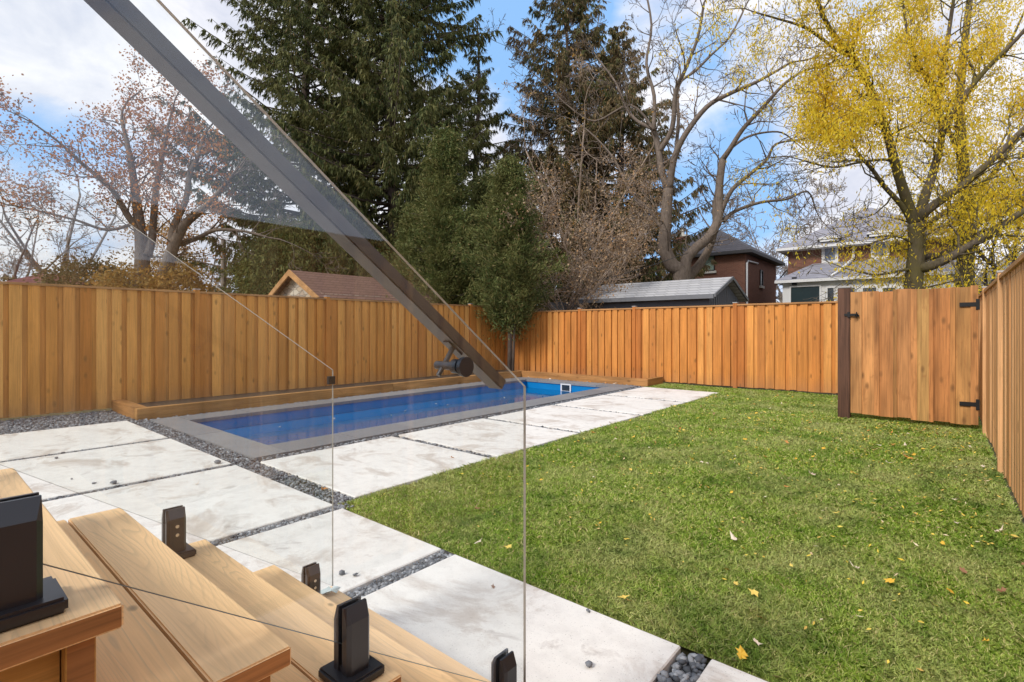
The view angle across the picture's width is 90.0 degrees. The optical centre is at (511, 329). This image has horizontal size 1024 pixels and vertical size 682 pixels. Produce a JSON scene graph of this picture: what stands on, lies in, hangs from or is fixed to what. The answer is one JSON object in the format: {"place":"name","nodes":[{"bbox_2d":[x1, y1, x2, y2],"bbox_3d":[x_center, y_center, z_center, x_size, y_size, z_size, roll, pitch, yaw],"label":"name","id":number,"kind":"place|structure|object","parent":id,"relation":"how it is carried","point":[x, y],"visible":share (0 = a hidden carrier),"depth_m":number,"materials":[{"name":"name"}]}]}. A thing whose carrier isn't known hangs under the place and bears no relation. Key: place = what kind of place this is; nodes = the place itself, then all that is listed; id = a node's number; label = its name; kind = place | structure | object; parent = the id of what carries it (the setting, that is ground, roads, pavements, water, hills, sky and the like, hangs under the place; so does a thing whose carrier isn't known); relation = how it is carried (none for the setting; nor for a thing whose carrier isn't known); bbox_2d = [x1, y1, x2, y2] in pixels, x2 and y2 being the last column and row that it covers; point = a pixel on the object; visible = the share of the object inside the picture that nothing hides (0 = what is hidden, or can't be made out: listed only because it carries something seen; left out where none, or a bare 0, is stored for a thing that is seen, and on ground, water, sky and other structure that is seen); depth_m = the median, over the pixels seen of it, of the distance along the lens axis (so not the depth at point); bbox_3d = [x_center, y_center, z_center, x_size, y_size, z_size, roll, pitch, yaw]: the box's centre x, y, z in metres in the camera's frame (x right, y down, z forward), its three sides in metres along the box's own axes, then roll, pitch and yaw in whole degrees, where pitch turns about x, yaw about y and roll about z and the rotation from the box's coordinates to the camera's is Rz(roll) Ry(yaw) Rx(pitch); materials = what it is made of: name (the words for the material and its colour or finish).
{"place":"outdoors","nodes":[
{"label":"outdoors","id":0,"kind":"place"},
{"bbox_2d":[0,468,490,681],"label":"deck stairs","id":1,"kind":"structure","parent":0,"point":[97,630],"depth_m":1.12,"materials":[{"name":"brown wood"}]},
{"bbox_2d":[0,131,334,598],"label":"glass railing","id":2,"kind":"object","parent":1,"relation":"on","point":[173,523],"visible":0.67,"depth_m":1.81,"materials":[{"name":"clear glass"}]},
{"bbox_2d":[0,0,525,681],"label":"glass railing","id":3,"kind":"object","parent":1,"relation":"on","point":[30,592],"visible":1,"depth_m":1.09,"materials":[{"name":"clear glass"}]},
{"bbox_2d":[321,586,340,593],"bbox_3d":[-0.830,1.175,2.314,0.101,0.028,0.066,0,0,40],"label":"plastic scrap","id":4,"kind":"object","parent":1,"relation":"on","point":[328,589],"visible":0.96,"depth_m":2.31,"materials":[{"name":"white plastic"}]},
{"bbox_2d":[0,377,706,681],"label":"gravel ground","id":5,"kind":"structure","parent":0,"point":[442,557],"depth_m":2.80,"materials":[{"name":"grey gravel"}]},
{"bbox_2d":[0,421,167,461],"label":"concrete paver","id":6,"kind":"object","parent":5,"relation":"on","point":[30,444],"visible":0.76,"depth_m":6.40,"materials":[{"name":"white concrete"}]},
{"bbox_2d":[0,439,230,499],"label":"concrete paver","id":7,"kind":"object","parent":5,"relation":"on","point":[122,465],"visible":0.76,"depth_m":5.14,"materials":[{"name":"white concrete"}]},
{"bbox_2d":[42,465,331,543],"bbox_3d":[-2.671,1.410,3.942,1.840,0.060,1.765,0,0,40],"label":"concrete paver","id":8,"kind":"object","parent":5,"relation":"on","point":[223,503],"visible":0.49,"depth_m":4.08,"materials":[{"name":"white concrete"}]},
{"bbox_2d":[137,370,517,406],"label":"bed soil","id":9,"kind":"structure","parent":5,"relation":"on","point":[178,401],"depth_m":10.72,"materials":[{"name":"brown soil"}]},
{"bbox_2d":[449,142,570,371],"bbox_3d":[-0.103,-1.994,15.328,3.402,6.871,3.346,0,0,40],"label":"cedar tree","id":10,"kind":"object","parent":9,"relation":"on","point":[511,296],"visible":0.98,"depth_m":15.20,"materials":[{"name":"green plant"}]},
{"bbox_2d":[216,509,440,594],"bbox_3d":[-1.442,1.410,2.910,1.130,0.060,1.765,0,0,40],"label":"concrete paver","id":11,"kind":"object","parent":5,"relation":"on","point":[368,551],"visible":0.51,"depth_m":3.21,"materials":[{"name":"grey concrete"}]},
{"bbox_2d":[260,436,488,498],"bbox_3d":[-1.425,1.410,5.412,1.740,0.060,1.660,0,0,40],"label":"concrete paver","id":12,"kind":"object","parent":5,"relation":"on","point":[366,468],"visible":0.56,"depth_m":5.23,"materials":[{"name":"white concrete"}]},
{"bbox_2d":[112,370,662,419],"bbox_3d":[-1.965,1.321,11.842,11.494,0.218,3.800,0,0,-27],"label":"timber border","id":13,"kind":"object","parent":5,"relation":"on","point":[133,410],"visible":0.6,"depth_m":10.11,"materials":[{"name":"brown wood"}]},
{"bbox_2d":[150,377,637,461],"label":"swimming pool","id":14,"kind":"structure","parent":5,"relation":"in","point":[208,427],"depth_m":8.65,"materials":[{"name":"grey stone"}]},
{"bbox_2d":[222,387,572,444],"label":"water","id":15,"kind":"structure","parent":14,"relation":"in","point":[286,431],"depth_m":9.35,"materials":[{"name":"blue liquid"}]},
{"bbox_2d":[399,418,577,457],"bbox_3d":[-0.303,1.410,6.749,1.740,0.060,1.610,0,0,40],"label":"concrete paver","id":16,"kind":"object","parent":5,"relation":"on","point":[492,438],"visible":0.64,"depth_m":6.58,"materials":[{"name":"white concrete"}]},
{"bbox_2d":[361,555,680,681],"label":"concrete paver","id":17,"kind":"object","parent":5,"relation":"on","point":[459,609],"visible":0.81,"depth_m":2.36,"materials":[{"name":"grey concrete"}]},
{"bbox_2d":[585,660,592,666],"bbox_3d":[0.314,1.369,2.096,0.032,0.021,0.037,0,0,-4],"label":"loose stone","id":18,"kind":"object","parent":17,"relation":"on","point":[588,663],"visible":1,"depth_m":2.09,"materials":[{"name":"stone"}]},
{"bbox_2d":[488,405,639,432],"bbox_3d":[0.835,1.410,8.104,1.740,0.060,1.710,0,0,40],"label":"concrete paver","id":19,"kind":"object","parent":5,"relation":"on","point":[567,418],"visible":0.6,"depth_m":8.00,"materials":[{"name":"white concrete"}]},
{"bbox_2d":[555,395,683,415],"bbox_3d":[2.021,1.410,9.518,1.740,0.060,1.760,0,0,40],"label":"concrete paver","id":20,"kind":"object","parent":5,"relation":"on","point":[634,406],"visible":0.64,"depth_m":9.38,"materials":[{"name":"white concrete"}]},
{"bbox_2d":[607,387,716,401],"bbox_3d":[3.252,1.410,10.985,1.740,0.060,1.830,0,0,40],"label":"concrete paver","id":21,"kind":"object","parent":5,"relation":"on","point":[664,394],"visible":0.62,"depth_m":10.81,"materials":[{"name":"white concrete"}]},
{"bbox_2d":[696,659,766,681],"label":"concrete paver","id":22,"kind":"object","parent":5,"relation":"on","point":[715,671],"visible":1,"depth_m":2.04,"materials":[{"name":"grey concrete"}]},
{"bbox_2d":[0,382,1023,681],"bbox_3d":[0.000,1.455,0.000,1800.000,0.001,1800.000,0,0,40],"label":"ground","id":23,"kind":"structure","parent":0,"point":[686,650],"depth_m":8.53,"materials":[{"name":"green plant"}]},
{"bbox_2d":[0,273,17,280],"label":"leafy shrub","id":24,"kind":"object","parent":23,"relation":"on","point":[6,278],"visible":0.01,"depth_m":23.47,"materials":[{"name":"plant"}]},
{"bbox_2d":[5,274,79,284],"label":"red roof garage","id":25,"kind":"structure","parent":23,"relation":"on","point":[29,279],"depth_m":22.69,"materials":[{"name":"brown brick"}]},
{"bbox_2d":[0,183,118,280],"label":"bare tree","id":26,"kind":"object","parent":23,"relation":"on","point":[17,266],"visible":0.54,"depth_m":26.77,"materials":[{"name":"orange plant"}]},
{"bbox_2d":[0,138,131,279],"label":"bare tree","id":27,"kind":"object","parent":23,"relation":"on","point":[53,237],"visible":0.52,"depth_m":28.35,"materials":[{"name":"orange plant"}]},
{"bbox_2d":[22,251,132,286],"bbox_3d":[-16.500,-0.652,20.105,5.265,4.830,4.973,0,0,40],"label":"leafy shrub","id":28,"kind":"object","parent":23,"relation":"on","point":[72,274],"visible":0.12,"depth_m":19.32,"materials":[{"name":"brown plant"}]},
{"bbox_2d":[68,261,171,288],"bbox_3d":[-13.844,-0.489,18.678,4.100,4.139,3.970,0,0,-34],"label":"leafy shrub","id":29,"kind":"object","parent":23,"relation":"on","point":[111,278],"visible":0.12,"depth_m":18.06,"materials":[{"name":"brown plant"}]},
{"bbox_2d":[100,214,218,291],"bbox_3d":[-17.567,-2.096,26.233,5.349,7.468,5.771,0,0,40],"label":"leafy shrub","id":30,"kind":"object","parent":23,"relation":"on","point":[162,228],"visible":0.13,"depth_m":26.03,"materials":[{"name":"brown plant"}]},
{"bbox_2d":[0,44,346,288],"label":"maple tree","id":31,"kind":"object","parent":23,"relation":"on","point":[144,245],"visible":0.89,"depth_m":18.58,"materials":[{"name":"brown plant"}]},
{"bbox_2d":[132,261,225,291],"bbox_3d":[-12.270,-0.500,19.035,3.248,4.218,3.570,0,0,40],"label":"leafy shrub","id":32,"kind":"object","parent":23,"relation":"on","point":[183,277],"visible":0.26,"depth_m":18.59,"materials":[{"name":"brown plant"}]},
{"bbox_2d":[151,215,233,288],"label":"bare tree","id":33,"kind":"object","parent":23,"relation":"on","point":[210,226],"visible":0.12,"depth_m":32.75,"materials":[{"name":"orange plant"}]},
{"bbox_2d":[221,240,225,290],"bbox_3d":[-14.094,-1.462,25.000,0.285,5.825,0.300,0,0,40],"label":"utility pole","id":34,"kind":"object","parent":23,"relation":"on","point":[223,279],"visible":0.06,"depth_m":24.90,"materials":[{"name":"wood"}]},
{"bbox_2d":[0,281,504,418],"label":"fence","id":35,"kind":"object","parent":23,"relation":"on","point":[67,348],"visible":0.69,"depth_m":9.71,"materials":[{"name":"brown wood"}]},
{"bbox_2d":[144,0,412,292],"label":"spruce tree","id":36,"kind":"object","parent":23,"relation":"on","point":[284,44],"visible":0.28,"depth_m":22.48,"materials":[{"name":"green plant"}]},
{"bbox_2d":[217,210,377,294],"bbox_3d":[-8.168,-1.622,20.468,6.664,6.233,6.534,0,0,2],"label":"leafy shrub","id":37,"kind":"object","parent":23,"relation":"on","point":[270,261],"visible":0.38,"depth_m":18.77,"materials":[{"name":"green plant"}]},
{"bbox_2d":[268,269,435,302],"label":"stone shed","id":38,"kind":"structure","parent":23,"relation":"on","point":[304,283],"depth_m":14.69,"materials":[{"name":"beige wood"}]},
{"bbox_2d":[300,225,410,280],"bbox_3d":[-6.351,-1.581,21.444,6.867,6.168,6.793,0,0,40],"label":"yew tree","id":39,"kind":"object","parent":23,"relation":"on","point":[379,246],"visible":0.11,"depth_m":20.23,"materials":[{"name":"green plant"}]},
{"bbox_2d":[224,0,502,277],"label":"spruce tree","id":40,"kind":"object","parent":23,"relation":"on","point":[388,93],"visible":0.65,"depth_m":20.79,"materials":[{"name":"green plant"}]},
{"bbox_2d":[2,273,782,302],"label":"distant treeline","id":41,"kind":"object","parent":23,"relation":"on","point":[4,275],"depth_m":64.66,"materials":[{"name":"plant"}]},
{"bbox_2d":[389,200,461,300],"bbox_3d":[-3.523,-1.472,18.367,4.295,6.753,4.673,0,0,40],"label":"cedar tree","id":42,"kind":"object","parent":23,"relation":"on","point":[411,221],"visible":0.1,"depth_m":18.16,"materials":[{"name":"green plant"}]},
{"bbox_2d":[376,115,488,305],"bbox_3d":[-2.715,-2.760,17.214,5.008,8.961,5.932,0,0,40],"label":"cedar tree","id":43,"kind":"object","parent":23,"relation":"on","point":[443,194],"visible":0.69,"depth_m":17.07,"materials":[{"name":"green plant"}]},
{"bbox_2d":[379,26,550,241],"bbox_3d":[-1.614,-7.296,26.973,8.146,17.511,9.118,0,0,10],"label":"spruce tree","id":44,"kind":"object","parent":23,"relation":"on","point":[482,95],"visible":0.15,"depth_m":26.79,"materials":[{"name":"green plant"}]},
{"bbox_2d":[459,170,545,310],"bbox_3d":[-1.236,-2.041,18.984,5.022,8.006,5.240,0,0,0],"label":"cedar tree","id":45,"kind":"object","parent":23,"relation":"on","point":[483,189],"visible":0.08,"depth_m":18.60,"materials":[{"name":"green plant"}]},
{"bbox_2d":[550,302,577,309],"bbox_3d":[1.875,0.240,18.250,1.140,2.420,0.050,0,0,27],"label":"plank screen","id":46,"kind":"object","parent":23,"relation":"on","point":[560,305],"visible":0.19,"depth_m":18.25,"materials":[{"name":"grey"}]},
{"bbox_2d":[528,244,608,310],"bbox_3d":[2.152,-0.958,21.996,5.113,5.309,5.052,0,0,40],"label":"leafy shrub","id":47,"kind":"object","parent":23,"relation":"on","point":[540,305],"visible":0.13,"depth_m":21.18,"materials":[{"name":"brown plant"}]},
{"bbox_2d":[479,178,661,310],"bbox_3d":[1.539,-1.603,17.122,6.364,6.168,7.024,0,0,40],"label":"brown shrub","id":48,"kind":"object","parent":23,"relation":"on","point":[622,239],"visible":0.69,"depth_m":16.32,"materials":[{"name":"beige plant"}]},
{"bbox_2d":[474,0,672,310],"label":"spruce tree","id":49,"kind":"object","parent":23,"relation":"on","point":[578,8],"visible":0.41,"depth_m":24.65,"materials":[{"name":"green plant"}]},
{"bbox_2d":[494,47,692,308],"bbox_3d":[2.734,-5.099,21.288,9.222,13.122,7.352,0,0,40],"label":"bare tree","id":50,"kind":"object","parent":23,"relation":"on","point":[582,143],"visible":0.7,"depth_m":20.50,"materials":[{"name":"orange plant"}]},
{"bbox_2d":[525,136,678,308],"bbox_3d":[3.159,-2.680,19.872,7.021,8.284,8.264,0,0,40],"label":"brown shrub","id":51,"kind":"object","parent":23,"relation":"on","point":[644,186],"visible":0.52,"depth_m":18.58,"materials":[{"name":"beige plant"}]},
{"bbox_2d":[537,21,725,299],"bbox_3d":[5.569,-6.722,24.925,9.520,16.367,8.887,0,0,40],"label":"spruce tree","id":52,"kind":"object","parent":23,"relation":"on","point":[633,128],"visible":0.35,"depth_m":23.99,"materials":[{"name":"green plant"}]},
{"bbox_2d":[578,276,748,308],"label":"grey shed","id":53,"kind":"structure","parent":23,"relation":"on","point":[712,291],"depth_m":15.76,"materials":[{"name":"grey"}]},
{"bbox_2d":[505,301,837,393],"bbox_3d":[4.121,0.399,12.974,11.335,2.083,0.135,0,0,40],"label":"fence","id":54,"kind":"object","parent":23,"relation":"on","point":[788,346],"visible":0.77,"depth_m":12.61,"materials":[{"name":"brown wood"}]},
{"bbox_2d":[371,404,1007,670],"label":"leaf litter","id":55,"kind":"object","parent":23,"relation":"on","point":[888,661],"visible":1,"depth_m":4.63,"materials":[{"name":"yellow plant"}]},
{"bbox_2d":[472,0,910,280],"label":"bare tree","id":56,"kind":"object","parent":23,"relation":"on","point":[682,269],"visible":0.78,"depth_m":19.96,"materials":[{"name":"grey plant"}]},
{"bbox_2d":[659,229,784,305],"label":"brick house","id":57,"kind":"structure","parent":23,"relation":"on","point":[751,269],"depth_m":35.31,"materials":[{"name":"brown brick"}]},
{"bbox_2d":[705,256,716,273],"bbox_3d":[13.645,-4.545,35.454,0.984,1.366,0.140,0,0,40],"label":"window","id":58,"kind":"structure","parent":57,"relation":"in","point":[713,257],"depth_m":35.40,"materials":[{"name":"grey glass"}]},
{"bbox_2d":[759,270,764,288],"bbox_3d":[18.045,-3.617,36.953,0.140,1.308,0.924,0,0,40],"label":"window","id":59,"kind":"structure","parent":57,"relation":"in","point":[761,271],"depth_m":37.03,"materials":[{"name":"grey glass"}]},
{"bbox_2d":[736,645,748,658],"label":"fallen leaf","id":60,"kind":"object","parent":23,"relation":"on","point":[741,653],"visible":1,"depth_m":2.14,"materials":[{"name":"yellow plant"}]},
{"bbox_2d":[748,588,758,596],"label":"fallen leaf","id":61,"kind":"object","parent":23,"relation":"on","point":[753,591],"visible":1,"depth_m":2.65,"materials":[{"name":"yellow plant"}]},
{"bbox_2d":[703,192,838,298],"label":"bare tree","id":62,"kind":"object","parent":23,"relation":"on","point":[772,252],"visible":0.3,"depth_m":40.59,"materials":[{"name":"brown plant"}]},
{"bbox_2d":[720,163,845,302],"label":"bare tree","id":63,"kind":"object","parent":23,"relation":"on","point":[789,212],"visible":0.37,"depth_m":44.90,"materials":[{"name":"brown plant"}]},
{"bbox_2d":[773,174,900,242],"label":"bare tree","id":64,"kind":"object","parent":23,"relation":"on","point":[823,193],"visible":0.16,"depth_m":47.49,"materials":[{"name":"brown plant"}]},
{"bbox_2d":[655,0,1023,300],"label":"locust tree","id":65,"kind":"object","parent":23,"relation":"on","point":[918,268],"visible":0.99,"depth_m":14.91,"materials":[{"name":"yellow plant"}]},
{"bbox_2d":[837,286,851,417],"bbox_3d":[5.223,0.390,8.045,0.180,2.120,0.180,0,0,40],"label":"gate post","id":66,"kind":"object","parent":23,"relation":"on","point":[844,354],"visible":0.78,"depth_m":7.99,"materials":[{"name":"brown wood"}]},
{"bbox_2d":[775,208,956,302],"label":"brick house","id":67,"kind":"structure","parent":23,"relation":"on","point":[802,288],"depth_m":29.41,"materials":[{"name":"grey"}]},
{"bbox_2d":[789,285,820,301],"bbox_3d":[16.639,-1.702,29.071,1.571,1.554,0.070,0,0,40],"label":"window","id":68,"kind":"structure","parent":67,"relation":"in","point":[796,293],"depth_m":29.07,"materials":[{"name":"glass"}]},
{"bbox_2d":[817,236,839,263],"bbox_3d":[18.991,-4.641,30.570,1.252,1.742,0.950,0,0,40],"label":"window","id":69,"kind":"structure","parent":67,"relation":"in","point":[825,252],"depth_m":30.45,"materials":[{"name":"white paint"}]},
{"bbox_2d":[826,286,834,300],"bbox_3d":[17.592,-1.617,28.271,0.425,1.457,0.070,0,0,40],"label":"window","id":70,"kind":"structure","parent":67,"relation":"in","point":[827,288],"depth_m":28.29,"materials":[{"name":"white paint"}]},
{"bbox_2d":[861,286,877,291],"bbox_3d":[18.950,-1.558,27.131,0.726,1.404,0.070,0,0,40],"label":"window","id":71,"kind":"structure","parent":67,"relation":"in","point":[875,288],"depth_m":27.15,"materials":[{"name":"white paint"}]},
{"bbox_2d":[866,230,891,259],"bbox_3d":[20.860,-4.683,29.001,1.255,1.713,0.950,0,0,40],"label":"window","id":72,"kind":"structure","parent":67,"relation":"in","point":[884,246],"depth_m":28.90,"materials":[{"name":"white paint"}]},
{"bbox_2d":[881,286,895,291],"bbox_3d":[19.591,-1.526,26.594,0.671,1.375,0.070,0,0,40],"label":"window","id":73,"kind":"structure","parent":67,"relation":"in","point":[890,286],"depth_m":26.67,"materials":[{"name":"white paint"}]},
{"bbox_2d":[884,578,894,582],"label":"fallen leaf","id":74,"kind":"object","parent":23,"relation":"on","point":[890,580],"visible":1,"depth_m":2.76,"materials":[{"name":"yellow plant"}]},
{"bbox_2d":[865,0,1023,290],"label":"locust tree","id":75,"kind":"object","parent":23,"relation":"on","point":[961,271],"visible":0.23,"depth_m":18.95,"materials":[{"name":"yellow plant"}]},
{"bbox_2d":[892,181,1022,291],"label":"bare tree","id":76,"kind":"object","parent":23,"relation":"on","point":[986,281],"visible":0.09,"depth_m":26.58,"materials":[{"name":"yellow plant"}]},
{"bbox_2d":[898,91,1023,293],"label":"bare tree","id":77,"kind":"object","parent":23,"relation":"on","point":[982,257],"visible":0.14,"depth_m":22.66,"materials":[{"name":"yellow plant"}]},
{"bbox_2d":[975,253,1021,291],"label":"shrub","id":78,"kind":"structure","parent":23,"relation":"on","point":[992,270],"depth_m":30.41,"materials":[{"name":"plant"}]},
{"bbox_2d":[978,252,1023,516],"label":"fence","id":79,"kind":"object","parent":23,"relation":"on","point":[1001,355],"visible":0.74,"depth_m":4.66,"materials":[{"name":"brown wood"}]},
{"bbox_2d":[844,285,979,424],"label":"wooden gate","id":80,"kind":"structure","parent":79,"relation":"attached to","point":[913,354],"depth_m":7.44,"materials":[{"name":"brown wood"}]},
{"bbox_2d":[997,587,1005,591],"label":"fallen leaf","id":81,"kind":"object","parent":23,"relation":"on","point":[1002,589],"visible":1,"depth_m":2.66,"materials":[{"name":"brown plant"}]},
{"bbox_2d":[0,0,1023,301],"label":"sky","id":82,"kind":"structure","parent":0,"point":[66,54],"materials":[{"name":"blue"}]},
{"bbox_2d":[452,253,687,295],"bbox_3d":[2.099,-1.965,18.000,9.096,1.745,0.024,0,0,-13],"label":"overhead cable","id":83,"kind":"object","parent":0,"point":[609,277],"visible":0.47,"depth_m":18.48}
]}

